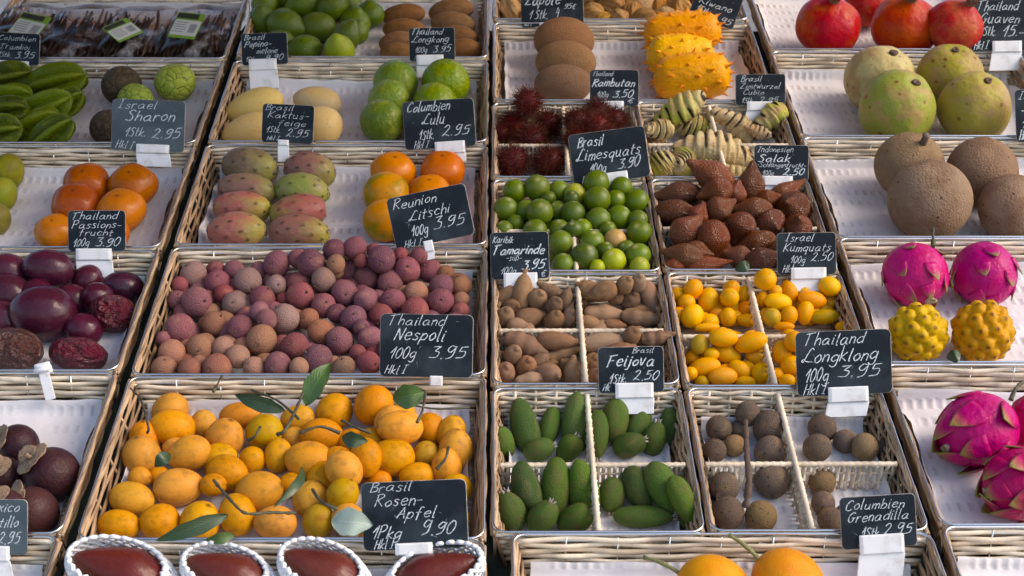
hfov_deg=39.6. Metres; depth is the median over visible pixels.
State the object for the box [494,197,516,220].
limequat
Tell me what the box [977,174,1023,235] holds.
round sapote
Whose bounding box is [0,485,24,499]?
mangosteen
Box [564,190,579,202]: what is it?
limequat
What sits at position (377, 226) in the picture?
persimmon
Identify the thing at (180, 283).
lychee
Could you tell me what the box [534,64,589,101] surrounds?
brown sapote
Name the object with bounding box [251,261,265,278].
lychee
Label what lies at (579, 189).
limequat
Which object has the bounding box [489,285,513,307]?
tamarind pod
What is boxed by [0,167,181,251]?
paper liner
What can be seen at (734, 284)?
kumquat
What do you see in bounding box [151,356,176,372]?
lychee
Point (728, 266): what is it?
paper liner
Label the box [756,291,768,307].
kumquat
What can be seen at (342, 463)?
plum mango
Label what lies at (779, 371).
kumquat
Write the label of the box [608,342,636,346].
tamarind pod
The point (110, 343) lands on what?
paper liner
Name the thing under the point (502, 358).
tamarind pod
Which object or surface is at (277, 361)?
lychee
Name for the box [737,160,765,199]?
salak
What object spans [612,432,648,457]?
feijoa
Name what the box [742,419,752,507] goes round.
stalk
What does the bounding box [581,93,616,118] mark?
rambutan
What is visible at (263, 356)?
lychee
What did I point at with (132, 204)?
persimmon
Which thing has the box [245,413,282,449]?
plum mango
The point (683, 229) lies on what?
salak
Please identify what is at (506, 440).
feijoa
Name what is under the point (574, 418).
feijoa
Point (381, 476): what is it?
plum mango
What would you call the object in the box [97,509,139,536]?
plum mango
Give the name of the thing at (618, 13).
physalis
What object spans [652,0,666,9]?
physalis
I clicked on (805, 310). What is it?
kumquat
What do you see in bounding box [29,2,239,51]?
paper liner
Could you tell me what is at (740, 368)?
kumquat
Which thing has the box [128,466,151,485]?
plum mango
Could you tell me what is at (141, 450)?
plum mango
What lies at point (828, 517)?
longkong
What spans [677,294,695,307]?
kumquat
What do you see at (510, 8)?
physalis
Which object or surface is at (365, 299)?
lychee
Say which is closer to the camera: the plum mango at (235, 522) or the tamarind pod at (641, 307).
the plum mango at (235, 522)
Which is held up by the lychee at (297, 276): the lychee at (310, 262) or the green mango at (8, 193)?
the lychee at (310, 262)
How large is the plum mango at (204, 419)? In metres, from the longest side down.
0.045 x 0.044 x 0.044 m
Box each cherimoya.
[89,109,111,141]
[101,66,141,102]
[117,83,153,99]
[154,64,195,100]
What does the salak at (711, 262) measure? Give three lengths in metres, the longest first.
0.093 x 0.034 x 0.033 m
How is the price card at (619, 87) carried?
attached to the wicker basket at (495, 170)
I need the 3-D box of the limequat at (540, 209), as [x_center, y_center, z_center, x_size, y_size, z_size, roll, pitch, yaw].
[0.053,-0.146,2.746,0.054,0.052,0.053,-20,65,-18]
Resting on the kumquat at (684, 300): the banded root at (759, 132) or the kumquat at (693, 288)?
the kumquat at (693, 288)
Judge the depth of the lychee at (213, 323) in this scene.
2.48 m
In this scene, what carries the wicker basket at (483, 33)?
on the market stall
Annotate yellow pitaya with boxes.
[888,301,949,360]
[950,299,1015,360]
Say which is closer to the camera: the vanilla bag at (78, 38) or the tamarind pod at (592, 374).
the tamarind pod at (592, 374)
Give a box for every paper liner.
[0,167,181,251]
[0,399,101,537]
[11,564,42,575]
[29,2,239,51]
[31,276,144,368]
[60,79,212,147]
[121,400,469,536]
[177,270,472,375]
[177,568,390,575]
[198,166,474,249]
[246,79,476,146]
[321,3,477,55]
[504,40,748,101]
[506,124,572,175]
[508,414,679,547]
[530,562,910,575]
[549,242,607,280]
[647,123,774,175]
[667,231,776,279]
[701,416,890,543]
[754,0,944,50]
[781,69,1019,140]
[813,158,1023,250]
[851,261,1023,363]
[897,389,1023,529]
[957,556,1023,575]
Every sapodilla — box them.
[379,31,408,48]
[380,42,408,55]
[382,18,424,34]
[383,3,424,22]
[428,0,473,18]
[431,11,475,30]
[444,25,478,41]
[455,38,481,55]
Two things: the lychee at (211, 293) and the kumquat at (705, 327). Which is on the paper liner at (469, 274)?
the lychee at (211, 293)
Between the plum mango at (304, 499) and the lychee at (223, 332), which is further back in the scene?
the lychee at (223, 332)
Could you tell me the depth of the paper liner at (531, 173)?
3.02 m
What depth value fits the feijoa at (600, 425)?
2.27 m
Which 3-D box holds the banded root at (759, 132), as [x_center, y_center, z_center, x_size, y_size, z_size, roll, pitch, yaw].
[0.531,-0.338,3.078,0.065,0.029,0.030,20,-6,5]
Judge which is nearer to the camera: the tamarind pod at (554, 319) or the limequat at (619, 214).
the tamarind pod at (554, 319)
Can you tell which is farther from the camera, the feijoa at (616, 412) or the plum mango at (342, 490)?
the feijoa at (616, 412)
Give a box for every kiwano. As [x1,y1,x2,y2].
[637,6,725,49]
[643,31,719,77]
[645,47,735,98]
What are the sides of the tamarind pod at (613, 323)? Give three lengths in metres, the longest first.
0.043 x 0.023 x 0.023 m
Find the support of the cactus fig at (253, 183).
on the paper liner at (345, 206)
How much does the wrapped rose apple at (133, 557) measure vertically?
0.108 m
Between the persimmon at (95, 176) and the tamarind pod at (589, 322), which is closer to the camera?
the tamarind pod at (589, 322)
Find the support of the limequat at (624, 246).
on the limequat
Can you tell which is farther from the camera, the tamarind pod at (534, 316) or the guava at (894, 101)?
the guava at (894, 101)
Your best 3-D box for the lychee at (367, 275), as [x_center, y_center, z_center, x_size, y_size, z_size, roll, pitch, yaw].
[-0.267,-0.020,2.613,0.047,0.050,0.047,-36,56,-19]
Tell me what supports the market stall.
on the pavement
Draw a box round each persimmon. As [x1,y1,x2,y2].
[34,213,67,248]
[51,183,99,216]
[63,163,108,198]
[96,188,146,230]
[107,163,158,203]
[126,223,129,242]
[362,199,393,241]
[363,171,409,206]
[370,151,416,185]
[409,174,448,193]
[421,151,464,185]
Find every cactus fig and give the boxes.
[206,211,267,245]
[213,191,270,220]
[218,172,276,201]
[221,147,278,181]
[268,214,329,245]
[269,193,326,222]
[275,172,329,201]
[283,151,335,185]
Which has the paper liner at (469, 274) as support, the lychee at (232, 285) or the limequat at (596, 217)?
the lychee at (232, 285)
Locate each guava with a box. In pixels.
[843,45,914,107]
[858,69,935,134]
[915,44,983,106]
[936,71,1011,134]
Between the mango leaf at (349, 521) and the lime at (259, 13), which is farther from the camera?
the lime at (259, 13)
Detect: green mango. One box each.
[0,153,24,186]
[0,177,17,208]
[0,203,10,234]
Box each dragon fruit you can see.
[881,242,952,307]
[931,390,1019,474]
[949,241,1022,305]
[975,445,1023,522]
[1011,396,1023,445]
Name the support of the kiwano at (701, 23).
on the paper liner at (520, 68)
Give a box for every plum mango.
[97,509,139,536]
[109,481,154,515]
[122,435,161,470]
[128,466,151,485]
[129,420,160,445]
[139,503,179,536]
[150,409,195,443]
[150,466,167,485]
[151,392,188,416]
[153,468,201,506]
[162,437,179,451]
[168,435,210,470]
[179,501,219,536]
[192,409,216,436]
[200,473,226,496]
[203,443,237,469]
[205,418,244,452]
[206,454,248,491]
[219,402,261,428]
[219,493,255,535]
[235,471,282,511]
[239,446,264,472]
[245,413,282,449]
[253,505,296,536]
[264,438,290,473]
[280,405,314,428]
[280,472,297,495]
[282,426,300,445]
[284,441,328,480]
[292,480,327,516]
[299,418,342,447]
[302,504,332,536]
[306,461,330,488]
[316,393,352,427]
[325,450,362,484]
[326,477,358,506]
[327,446,350,458]
[331,503,361,530]
[337,428,360,450]
[351,438,381,477]
[354,385,393,425]
[360,428,382,442]
[364,470,391,482]
[374,405,400,428]
[376,410,422,443]
[377,439,414,476]
[395,404,416,414]
[399,462,433,480]
[413,441,437,464]
[418,412,442,444]
[431,448,461,479]
[437,415,465,443]
[438,429,472,469]
[444,473,472,499]
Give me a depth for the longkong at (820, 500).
2.16 m
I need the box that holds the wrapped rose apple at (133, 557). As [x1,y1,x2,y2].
[64,534,178,575]
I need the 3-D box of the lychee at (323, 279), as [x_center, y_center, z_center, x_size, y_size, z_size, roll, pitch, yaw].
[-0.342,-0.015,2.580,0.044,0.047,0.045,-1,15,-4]
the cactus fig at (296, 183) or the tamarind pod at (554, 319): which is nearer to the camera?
the tamarind pod at (554, 319)
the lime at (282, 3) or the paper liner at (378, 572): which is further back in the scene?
the lime at (282, 3)
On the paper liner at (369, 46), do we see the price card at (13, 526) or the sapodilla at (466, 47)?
the sapodilla at (466, 47)
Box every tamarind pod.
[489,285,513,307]
[497,306,514,326]
[498,351,504,362]
[499,361,514,382]
[503,299,520,313]
[503,331,547,356]
[503,344,521,364]
[507,317,527,328]
[512,268,532,308]
[514,372,542,382]
[515,308,546,325]
[515,355,536,374]
[524,323,534,335]
[528,289,546,309]
[532,353,550,365]
[536,331,579,349]
[537,281,561,298]
[537,363,561,382]
[544,310,564,328]
[545,296,562,312]
[547,359,559,367]
[548,344,579,361]
[559,286,572,310]
[559,358,569,374]
[563,303,575,327]
[563,355,581,385]
[574,280,596,301]
[574,298,589,310]
[583,315,599,328]
[584,304,621,319]
[585,333,623,352]
[586,352,597,371]
[587,280,617,300]
[587,368,597,381]
[589,319,606,333]
[604,319,626,328]
[608,292,623,305]
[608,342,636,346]
[616,275,633,294]
[617,305,645,321]
[620,290,641,309]
[621,309,669,327]
[622,326,640,343]
[632,273,645,292]
[639,281,658,312]
[640,302,655,312]
[640,330,674,345]
[663,351,669,371]
[664,371,669,380]
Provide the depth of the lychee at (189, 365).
2.37 m
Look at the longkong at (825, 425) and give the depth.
2.29 m
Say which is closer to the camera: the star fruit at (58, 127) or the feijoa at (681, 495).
the feijoa at (681, 495)
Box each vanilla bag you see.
[0,3,71,56]
[40,4,125,62]
[94,6,177,62]
[156,4,245,59]
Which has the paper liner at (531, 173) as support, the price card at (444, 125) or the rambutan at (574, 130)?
the rambutan at (574, 130)
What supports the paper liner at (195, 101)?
in the wicker basket at (202, 125)
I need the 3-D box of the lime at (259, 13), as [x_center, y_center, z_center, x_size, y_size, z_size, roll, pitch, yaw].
[-0.615,-0.659,3.506,0.071,0.087,0.071,13,42,15]
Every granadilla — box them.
[643,554,746,575]
[728,533,822,575]
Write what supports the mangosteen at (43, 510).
on the paper liner at (68, 425)
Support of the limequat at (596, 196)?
on the limequat
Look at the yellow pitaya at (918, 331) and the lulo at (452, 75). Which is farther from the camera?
the lulo at (452, 75)
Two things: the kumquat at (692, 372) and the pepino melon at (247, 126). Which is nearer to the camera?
the kumquat at (692, 372)
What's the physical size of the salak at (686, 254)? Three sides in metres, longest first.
0.083 x 0.046 x 0.045 m
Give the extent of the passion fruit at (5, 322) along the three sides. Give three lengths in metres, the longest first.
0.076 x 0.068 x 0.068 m
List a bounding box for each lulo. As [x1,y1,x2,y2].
[360,99,403,142]
[368,79,409,111]
[373,60,417,100]
[413,82,455,101]
[421,58,469,98]
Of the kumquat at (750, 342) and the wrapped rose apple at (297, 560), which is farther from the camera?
the kumquat at (750, 342)
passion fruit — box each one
[0,253,28,280]
[0,274,25,301]
[0,301,12,328]
[0,327,43,368]
[8,285,77,340]
[21,249,74,286]
[21,278,51,291]
[48,336,107,368]
[59,284,86,312]
[64,313,102,342]
[72,264,103,286]
[81,282,114,311]
[89,294,134,332]
[103,271,143,302]
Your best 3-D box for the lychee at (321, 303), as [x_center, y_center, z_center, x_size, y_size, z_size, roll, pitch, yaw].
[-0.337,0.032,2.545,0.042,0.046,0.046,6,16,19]
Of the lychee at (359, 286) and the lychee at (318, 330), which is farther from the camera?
the lychee at (359, 286)
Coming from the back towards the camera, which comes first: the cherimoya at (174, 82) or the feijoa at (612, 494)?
the cherimoya at (174, 82)
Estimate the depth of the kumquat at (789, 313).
2.54 m
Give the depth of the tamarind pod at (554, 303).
2.52 m
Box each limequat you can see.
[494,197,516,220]
[496,220,512,232]
[503,179,525,202]
[507,214,523,228]
[516,200,530,222]
[522,219,547,231]
[524,174,549,199]
[526,198,552,223]
[540,190,555,203]
[548,219,566,234]
[549,230,572,254]
[549,249,567,262]
[550,180,567,200]
[551,200,564,219]
[551,253,573,269]
[560,201,584,222]
[564,183,585,203]
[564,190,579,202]
[565,220,582,237]
[570,243,598,269]
[576,218,592,238]
[580,230,604,248]
[583,170,608,190]
[583,206,588,218]
[584,186,610,210]
[585,207,610,228]
[589,259,604,269]
[597,242,613,257]
[599,221,616,235]
[601,248,626,269]
[604,229,625,248]
[608,190,625,208]
[608,205,630,228]
[610,176,632,194]
[618,240,633,255]
[625,189,649,211]
[626,220,652,244]
[626,243,650,263]
[628,210,647,223]
[629,256,649,269]
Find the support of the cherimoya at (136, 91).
on the paper liner at (195, 101)
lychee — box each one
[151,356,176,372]
[156,331,170,344]
[158,339,185,363]
[164,313,195,341]
[167,290,183,308]
[171,276,187,290]
[173,303,192,317]
[177,353,192,369]
[178,358,200,372]
[180,261,206,286]
[181,286,211,317]
[181,339,188,352]
[186,334,211,356]
[189,280,206,289]
[192,355,205,371]
[194,322,201,334]
[198,317,204,332]
[201,303,221,317]
[201,311,225,335]
[201,333,214,342]
[202,353,231,372]
[205,270,230,291]
[206,260,223,272]
[207,290,216,303]
[212,336,233,354]
[214,284,232,303]
[217,321,227,336]
[219,310,233,320]
[222,291,245,315]
[223,260,243,278]
[223,334,235,342]
[225,344,249,368]
[226,315,253,338]
[230,278,236,289]
[233,267,261,293]
[234,337,254,356]
[236,306,249,317]
[243,356,264,372]
[244,296,250,306]
[246,324,276,354]
[249,286,274,304]
[249,301,268,322]
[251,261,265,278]
[256,308,276,327]
[256,353,269,372]
[263,250,289,275]
[263,274,269,285]
[264,351,290,372]
[265,274,286,295]
[268,301,279,309]
[272,303,299,333]
[272,334,285,351]
[276,291,288,303]
[280,332,308,359]
[283,273,292,291]
[286,281,313,309]
[287,271,311,287]
[288,249,303,268]
[289,357,308,372]
[294,309,301,329]
[297,249,325,277]
[299,308,318,329]
[302,344,331,372]
[307,319,331,343]
[310,283,322,293]
[311,267,335,291]
[311,293,335,318]
[323,239,344,258]
[325,266,344,279]
[326,254,344,274]
[326,326,352,354]
[327,304,344,323]
[330,356,337,372]
[331,279,356,305]
[331,356,355,375]
[340,305,366,332]
[342,259,358,278]
[344,236,366,258]
[346,277,357,285]
[349,344,365,360]
[353,287,377,312]
[353,319,369,335]
[354,253,367,267]
[354,265,378,288]
[356,284,369,290]
[356,351,379,372]
[357,326,379,348]
[366,346,379,357]
[367,243,378,254]
[367,320,377,327]
[368,245,394,273]
[369,303,392,326]
[375,289,383,301]
[377,270,402,290]
[380,289,405,313]
[394,247,408,261]
[394,257,419,282]
[401,297,428,313]
[402,281,427,299]
[410,248,427,264]
[419,259,440,282]
[427,288,453,313]
[429,274,452,292]
[429,310,438,313]
[437,265,454,277]
[451,302,469,314]
[452,274,471,293]
[453,292,469,304]
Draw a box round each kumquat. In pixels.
[670,307,683,322]
[672,287,683,302]
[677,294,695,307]
[681,304,703,327]
[683,279,702,298]
[685,350,699,365]
[687,366,697,379]
[690,357,720,376]
[691,334,708,354]
[694,376,708,383]
[695,323,719,331]
[698,287,719,313]
[701,314,719,323]
[703,347,718,358]
[708,367,737,383]
[709,328,737,346]
[710,307,722,320]
[714,346,740,363]
[716,303,724,308]
[719,307,736,326]
[720,288,738,306]
[723,280,739,293]
[726,303,738,309]
[728,360,750,377]
[733,310,741,325]
[734,331,767,352]
[735,376,755,383]
[737,314,753,326]
[738,285,748,302]
[738,300,750,313]
[743,360,753,369]
[745,348,771,364]
[751,362,768,383]
[754,268,776,290]
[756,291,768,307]
[760,307,767,323]
[762,308,780,326]
[764,293,791,310]
[768,285,782,293]
[772,340,791,364]
[773,322,794,330]
[774,367,784,380]
[779,374,795,383]
[780,305,797,323]
[780,355,795,376]
[781,280,798,302]
[781,329,794,339]
[784,331,798,351]
[797,301,813,324]
[798,287,808,293]
[798,290,826,307]
[807,308,819,325]
[811,309,839,324]
[818,276,840,296]
[820,304,834,309]
[825,296,835,307]
[835,321,851,330]
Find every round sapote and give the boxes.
[874,132,944,191]
[887,159,973,235]
[947,137,1018,205]
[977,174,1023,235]
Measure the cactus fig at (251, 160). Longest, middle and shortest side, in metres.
0.114 x 0.083 x 0.083 m
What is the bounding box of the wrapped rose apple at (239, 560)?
[179,540,276,575]
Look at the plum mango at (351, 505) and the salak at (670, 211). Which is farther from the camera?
the salak at (670, 211)
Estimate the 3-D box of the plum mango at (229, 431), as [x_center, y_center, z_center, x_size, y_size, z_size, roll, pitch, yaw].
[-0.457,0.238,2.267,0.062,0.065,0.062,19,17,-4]
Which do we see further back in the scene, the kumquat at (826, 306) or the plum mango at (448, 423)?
the kumquat at (826, 306)
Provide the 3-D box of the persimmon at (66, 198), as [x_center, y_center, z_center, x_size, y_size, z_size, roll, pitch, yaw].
[-0.857,-0.163,2.792,0.092,0.084,0.089,-2,15,-7]
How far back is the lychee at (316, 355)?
2.39 m
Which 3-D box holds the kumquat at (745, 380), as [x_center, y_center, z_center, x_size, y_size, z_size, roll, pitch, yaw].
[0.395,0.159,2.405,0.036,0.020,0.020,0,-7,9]
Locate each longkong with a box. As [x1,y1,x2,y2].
[702,439,726,461]
[706,415,731,440]
[709,471,739,499]
[712,496,744,528]
[724,434,743,455]
[731,421,743,437]
[735,401,759,426]
[745,500,776,528]
[753,410,783,440]
[753,466,789,498]
[754,435,786,461]
[802,433,831,461]
[807,414,836,440]
[808,468,835,492]
[811,491,834,513]
[817,506,840,528]
[833,429,855,452]
[851,433,878,460]
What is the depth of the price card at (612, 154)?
2.84 m
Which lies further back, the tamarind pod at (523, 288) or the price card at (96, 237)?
the price card at (96, 237)
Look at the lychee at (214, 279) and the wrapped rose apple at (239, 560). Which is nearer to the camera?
the wrapped rose apple at (239, 560)
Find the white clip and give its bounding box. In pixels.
[33,361,55,400]
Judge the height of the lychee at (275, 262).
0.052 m
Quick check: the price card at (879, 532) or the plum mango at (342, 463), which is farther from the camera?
the plum mango at (342, 463)
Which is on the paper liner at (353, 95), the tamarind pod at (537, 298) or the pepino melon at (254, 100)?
the pepino melon at (254, 100)
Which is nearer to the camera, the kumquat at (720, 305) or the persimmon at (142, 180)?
the kumquat at (720, 305)
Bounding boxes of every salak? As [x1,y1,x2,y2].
[649,181,700,203]
[653,215,670,226]
[655,199,692,223]
[659,243,703,266]
[660,258,684,270]
[669,214,702,244]
[685,159,734,186]
[685,256,732,268]
[687,202,707,223]
[689,241,713,255]
[691,199,701,205]
[696,176,732,201]
[696,219,729,257]
[706,196,736,221]
[719,242,731,258]
[722,245,749,267]
[725,211,756,246]
[731,179,746,203]
[732,197,773,221]
[736,230,775,250]
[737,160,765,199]
[745,247,776,268]
[756,189,782,205]
[757,209,785,234]
[768,240,776,262]
[771,178,805,207]
[775,191,809,218]
[784,214,812,232]
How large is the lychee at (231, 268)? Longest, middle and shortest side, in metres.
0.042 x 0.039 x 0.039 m
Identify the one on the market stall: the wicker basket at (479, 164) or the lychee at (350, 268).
the wicker basket at (479, 164)
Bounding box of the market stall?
[0,30,1023,575]
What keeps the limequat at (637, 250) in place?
on the limequat
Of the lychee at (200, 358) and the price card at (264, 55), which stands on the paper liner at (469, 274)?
the lychee at (200, 358)
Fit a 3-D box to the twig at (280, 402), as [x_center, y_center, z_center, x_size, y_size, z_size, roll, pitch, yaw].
[-0.354,0.172,2.128,0.008,0.013,0.138,-12,20,-38]
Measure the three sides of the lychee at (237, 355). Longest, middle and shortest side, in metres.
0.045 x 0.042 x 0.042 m
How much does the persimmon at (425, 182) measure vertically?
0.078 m
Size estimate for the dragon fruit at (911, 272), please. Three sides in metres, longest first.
0.134 x 0.130 x 0.127 m
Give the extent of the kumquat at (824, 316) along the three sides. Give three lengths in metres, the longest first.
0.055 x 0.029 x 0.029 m
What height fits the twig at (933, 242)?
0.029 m
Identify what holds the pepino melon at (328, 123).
on the paper liner at (353, 95)
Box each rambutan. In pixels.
[488,119,513,145]
[489,139,534,175]
[495,108,533,143]
[508,82,546,120]
[508,118,552,159]
[528,140,569,175]
[530,105,561,142]
[556,122,588,154]
[558,104,592,134]
[579,108,618,132]
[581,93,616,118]
[593,120,621,131]
[594,103,631,128]
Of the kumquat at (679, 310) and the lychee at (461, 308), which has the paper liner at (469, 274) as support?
the lychee at (461, 308)
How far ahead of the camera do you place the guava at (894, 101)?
3.02 m
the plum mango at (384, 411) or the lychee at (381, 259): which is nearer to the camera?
the plum mango at (384, 411)
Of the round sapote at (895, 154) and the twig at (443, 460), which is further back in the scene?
the round sapote at (895, 154)
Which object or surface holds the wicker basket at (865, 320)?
on the market stall
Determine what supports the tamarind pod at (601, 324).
in the wicker basket at (498, 331)
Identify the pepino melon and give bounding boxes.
[221,112,266,142]
[224,87,283,120]
[293,86,340,112]
[312,106,342,143]
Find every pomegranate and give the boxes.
[795,0,860,53]
[844,0,883,26]
[871,0,932,50]
[929,0,983,48]
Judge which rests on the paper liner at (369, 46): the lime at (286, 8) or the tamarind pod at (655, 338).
the lime at (286, 8)
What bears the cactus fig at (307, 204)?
on the paper liner at (345, 206)
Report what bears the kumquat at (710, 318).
in the wicker basket at (683, 335)
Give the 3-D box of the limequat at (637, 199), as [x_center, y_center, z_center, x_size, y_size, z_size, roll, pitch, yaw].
[0.246,-0.169,2.804,0.053,0.051,0.052,-24,7,33]
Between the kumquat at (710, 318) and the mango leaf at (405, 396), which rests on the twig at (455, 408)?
the mango leaf at (405, 396)
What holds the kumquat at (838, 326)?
in the wicker basket at (683, 335)
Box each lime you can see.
[248,4,272,32]
[251,0,278,10]
[265,9,304,36]
[270,30,294,43]
[274,7,300,16]
[278,0,287,7]
[284,0,318,17]
[288,35,322,55]
[302,12,336,42]
[316,0,347,21]
[324,33,354,55]
[333,19,360,47]
[339,6,370,29]
[348,0,361,8]
[354,19,368,44]
[359,0,384,28]
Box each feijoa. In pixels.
[497,424,514,459]
[498,488,526,530]
[509,398,540,452]
[511,461,542,512]
[523,437,557,461]
[526,498,558,530]
[539,407,561,441]
[541,457,568,516]
[556,432,582,461]
[557,502,593,530]
[561,391,586,451]
[569,459,600,507]
[591,410,608,461]
[600,477,625,515]
[603,398,628,445]
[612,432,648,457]
[613,505,678,527]
[621,465,652,505]
[626,411,651,435]
[643,418,665,455]
[643,461,677,520]
[659,407,677,448]
[666,475,694,522]
[677,515,689,529]
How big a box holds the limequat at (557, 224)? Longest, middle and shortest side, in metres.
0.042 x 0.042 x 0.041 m
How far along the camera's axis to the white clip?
2.34 m
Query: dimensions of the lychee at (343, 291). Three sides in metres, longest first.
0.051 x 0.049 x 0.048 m
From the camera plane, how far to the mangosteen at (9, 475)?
2.17 m
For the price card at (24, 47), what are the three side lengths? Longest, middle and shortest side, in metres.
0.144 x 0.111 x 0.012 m
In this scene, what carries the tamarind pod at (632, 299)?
in the wicker basket at (498, 331)
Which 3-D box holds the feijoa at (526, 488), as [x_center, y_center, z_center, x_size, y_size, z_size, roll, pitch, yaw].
[0.022,0.308,2.175,0.046,0.091,0.048,-14,-13,-4]
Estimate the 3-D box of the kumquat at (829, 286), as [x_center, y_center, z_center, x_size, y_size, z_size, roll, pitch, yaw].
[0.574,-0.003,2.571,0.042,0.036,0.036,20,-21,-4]
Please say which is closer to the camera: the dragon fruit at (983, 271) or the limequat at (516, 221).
the dragon fruit at (983, 271)
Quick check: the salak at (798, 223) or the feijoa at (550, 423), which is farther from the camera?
the salak at (798, 223)
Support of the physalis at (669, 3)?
on the paper liner
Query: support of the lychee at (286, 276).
on the paper liner at (469, 274)
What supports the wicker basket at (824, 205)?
on the market stall
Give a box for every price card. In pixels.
[0,32,39,65]
[0,499,27,575]
[68,210,125,276]
[111,99,185,166]
[241,32,287,88]
[261,103,313,161]
[361,479,468,555]
[380,313,473,385]
[387,184,473,259]
[402,98,475,161]
[409,27,454,77]
[490,231,549,288]
[521,0,583,27]
[568,126,649,187]
[590,70,638,109]
[598,346,663,413]
[690,0,742,28]
[735,74,784,120]
[754,145,808,189]
[777,232,835,290]
[795,329,892,416]
[839,493,916,575]
[970,0,1023,70]
[1014,89,1023,141]
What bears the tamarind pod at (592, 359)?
in the wicker basket at (498, 331)
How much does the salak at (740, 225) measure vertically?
0.066 m
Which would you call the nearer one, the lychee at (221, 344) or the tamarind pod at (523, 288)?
the lychee at (221, 344)
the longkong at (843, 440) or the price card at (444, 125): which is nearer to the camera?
the longkong at (843, 440)
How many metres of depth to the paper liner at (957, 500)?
2.27 m
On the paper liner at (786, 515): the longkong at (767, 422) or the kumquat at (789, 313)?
the longkong at (767, 422)
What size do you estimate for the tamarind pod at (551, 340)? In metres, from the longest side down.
0.079 x 0.034 x 0.034 m
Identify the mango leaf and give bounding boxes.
[154,452,170,466]
[156,513,227,540]
[206,532,234,543]
[235,394,284,413]
[273,467,304,507]
[302,363,330,405]
[331,507,372,535]
[342,431,367,447]
[393,384,424,408]
[735,260,749,271]
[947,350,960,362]
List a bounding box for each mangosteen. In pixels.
[0,424,39,459]
[0,454,23,488]
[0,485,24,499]
[11,479,59,531]
[17,443,79,501]
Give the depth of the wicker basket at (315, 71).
3.27 m
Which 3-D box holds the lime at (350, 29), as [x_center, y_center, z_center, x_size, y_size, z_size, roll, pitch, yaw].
[-0.396,-0.607,3.416,0.066,0.084,0.067,4,32,-50]
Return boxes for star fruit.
[0,60,32,84]
[0,83,32,98]
[0,95,30,119]
[0,113,24,143]
[14,106,58,143]
[25,89,72,113]
[27,61,88,94]
[28,113,75,147]
[62,86,85,116]
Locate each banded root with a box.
[646,118,674,140]
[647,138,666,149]
[650,90,705,124]
[650,149,675,177]
[671,147,696,175]
[672,129,753,166]
[674,114,709,138]
[708,107,754,142]
[729,164,745,175]
[743,124,771,139]
[753,100,788,130]
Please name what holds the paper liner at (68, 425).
in the wicker basket at (70, 508)
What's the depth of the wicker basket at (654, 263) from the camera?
2.70 m
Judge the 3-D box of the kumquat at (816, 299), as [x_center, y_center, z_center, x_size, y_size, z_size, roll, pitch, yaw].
[0.541,0.021,2.564,0.054,0.032,0.032,10,-5,-6]
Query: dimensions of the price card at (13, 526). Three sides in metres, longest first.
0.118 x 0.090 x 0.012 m
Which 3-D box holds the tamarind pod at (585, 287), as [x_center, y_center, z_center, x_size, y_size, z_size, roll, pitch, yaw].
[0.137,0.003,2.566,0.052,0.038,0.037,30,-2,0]
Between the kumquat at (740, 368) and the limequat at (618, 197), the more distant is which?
the limequat at (618, 197)
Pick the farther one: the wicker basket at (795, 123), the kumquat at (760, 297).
the wicker basket at (795, 123)
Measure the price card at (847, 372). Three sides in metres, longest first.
0.155 x 0.140 x 0.012 m
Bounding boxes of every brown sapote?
[534,17,593,51]
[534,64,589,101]
[535,40,595,74]
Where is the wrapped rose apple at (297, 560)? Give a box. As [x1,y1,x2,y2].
[276,536,371,575]
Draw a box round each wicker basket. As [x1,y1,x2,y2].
[0,0,249,86]
[0,61,224,172]
[0,145,195,278]
[0,250,159,403]
[0,372,118,566]
[10,535,62,575]
[63,539,486,575]
[76,376,487,566]
[130,247,487,399]
[173,144,488,269]
[208,60,488,164]
[236,0,489,78]
[490,179,661,293]
[490,273,680,417]
[490,387,705,566]
[491,102,645,197]
[492,0,748,43]
[492,22,766,124]
[509,532,946,575]
[635,101,795,203]
[648,179,838,291]
[664,272,873,416]
[683,387,929,557]
[746,0,990,73]
[769,51,1023,159]
[800,137,1023,267]
[836,238,1023,393]
[882,364,1023,559]
[938,525,1023,575]
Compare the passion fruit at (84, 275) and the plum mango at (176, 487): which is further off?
the passion fruit at (84, 275)
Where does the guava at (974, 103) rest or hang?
on the paper liner at (822, 103)
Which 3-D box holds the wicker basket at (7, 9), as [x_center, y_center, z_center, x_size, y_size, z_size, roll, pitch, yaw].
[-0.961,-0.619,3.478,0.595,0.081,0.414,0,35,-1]
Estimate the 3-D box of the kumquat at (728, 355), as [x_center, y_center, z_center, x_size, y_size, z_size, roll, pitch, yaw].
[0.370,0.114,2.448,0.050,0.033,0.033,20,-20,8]
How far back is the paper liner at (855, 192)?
2.92 m
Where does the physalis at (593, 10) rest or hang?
on the paper liner
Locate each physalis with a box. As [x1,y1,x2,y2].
[500,0,520,17]
[583,0,597,5]
[584,2,603,17]
[596,11,610,17]
[598,0,624,11]
[610,8,628,17]
[622,1,640,17]
[630,7,655,17]
[632,0,654,8]
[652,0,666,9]
[654,6,674,13]
[666,0,673,6]
[671,0,691,10]
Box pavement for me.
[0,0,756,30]
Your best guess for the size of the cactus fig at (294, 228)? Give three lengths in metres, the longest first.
0.118 x 0.072 x 0.070 m
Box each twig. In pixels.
[130,387,149,433]
[212,376,222,392]
[212,479,295,515]
[247,426,260,441]
[250,389,299,419]
[276,392,303,436]
[299,425,340,434]
[311,488,337,510]
[340,419,370,434]
[415,391,426,423]
[415,405,469,409]
[435,446,449,469]
[931,227,935,247]
[1008,380,1023,400]
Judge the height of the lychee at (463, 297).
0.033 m
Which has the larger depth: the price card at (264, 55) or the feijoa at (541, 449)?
the price card at (264, 55)
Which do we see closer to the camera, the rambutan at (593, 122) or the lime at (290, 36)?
the rambutan at (593, 122)
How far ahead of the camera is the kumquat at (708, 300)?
2.57 m
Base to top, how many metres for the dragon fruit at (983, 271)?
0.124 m

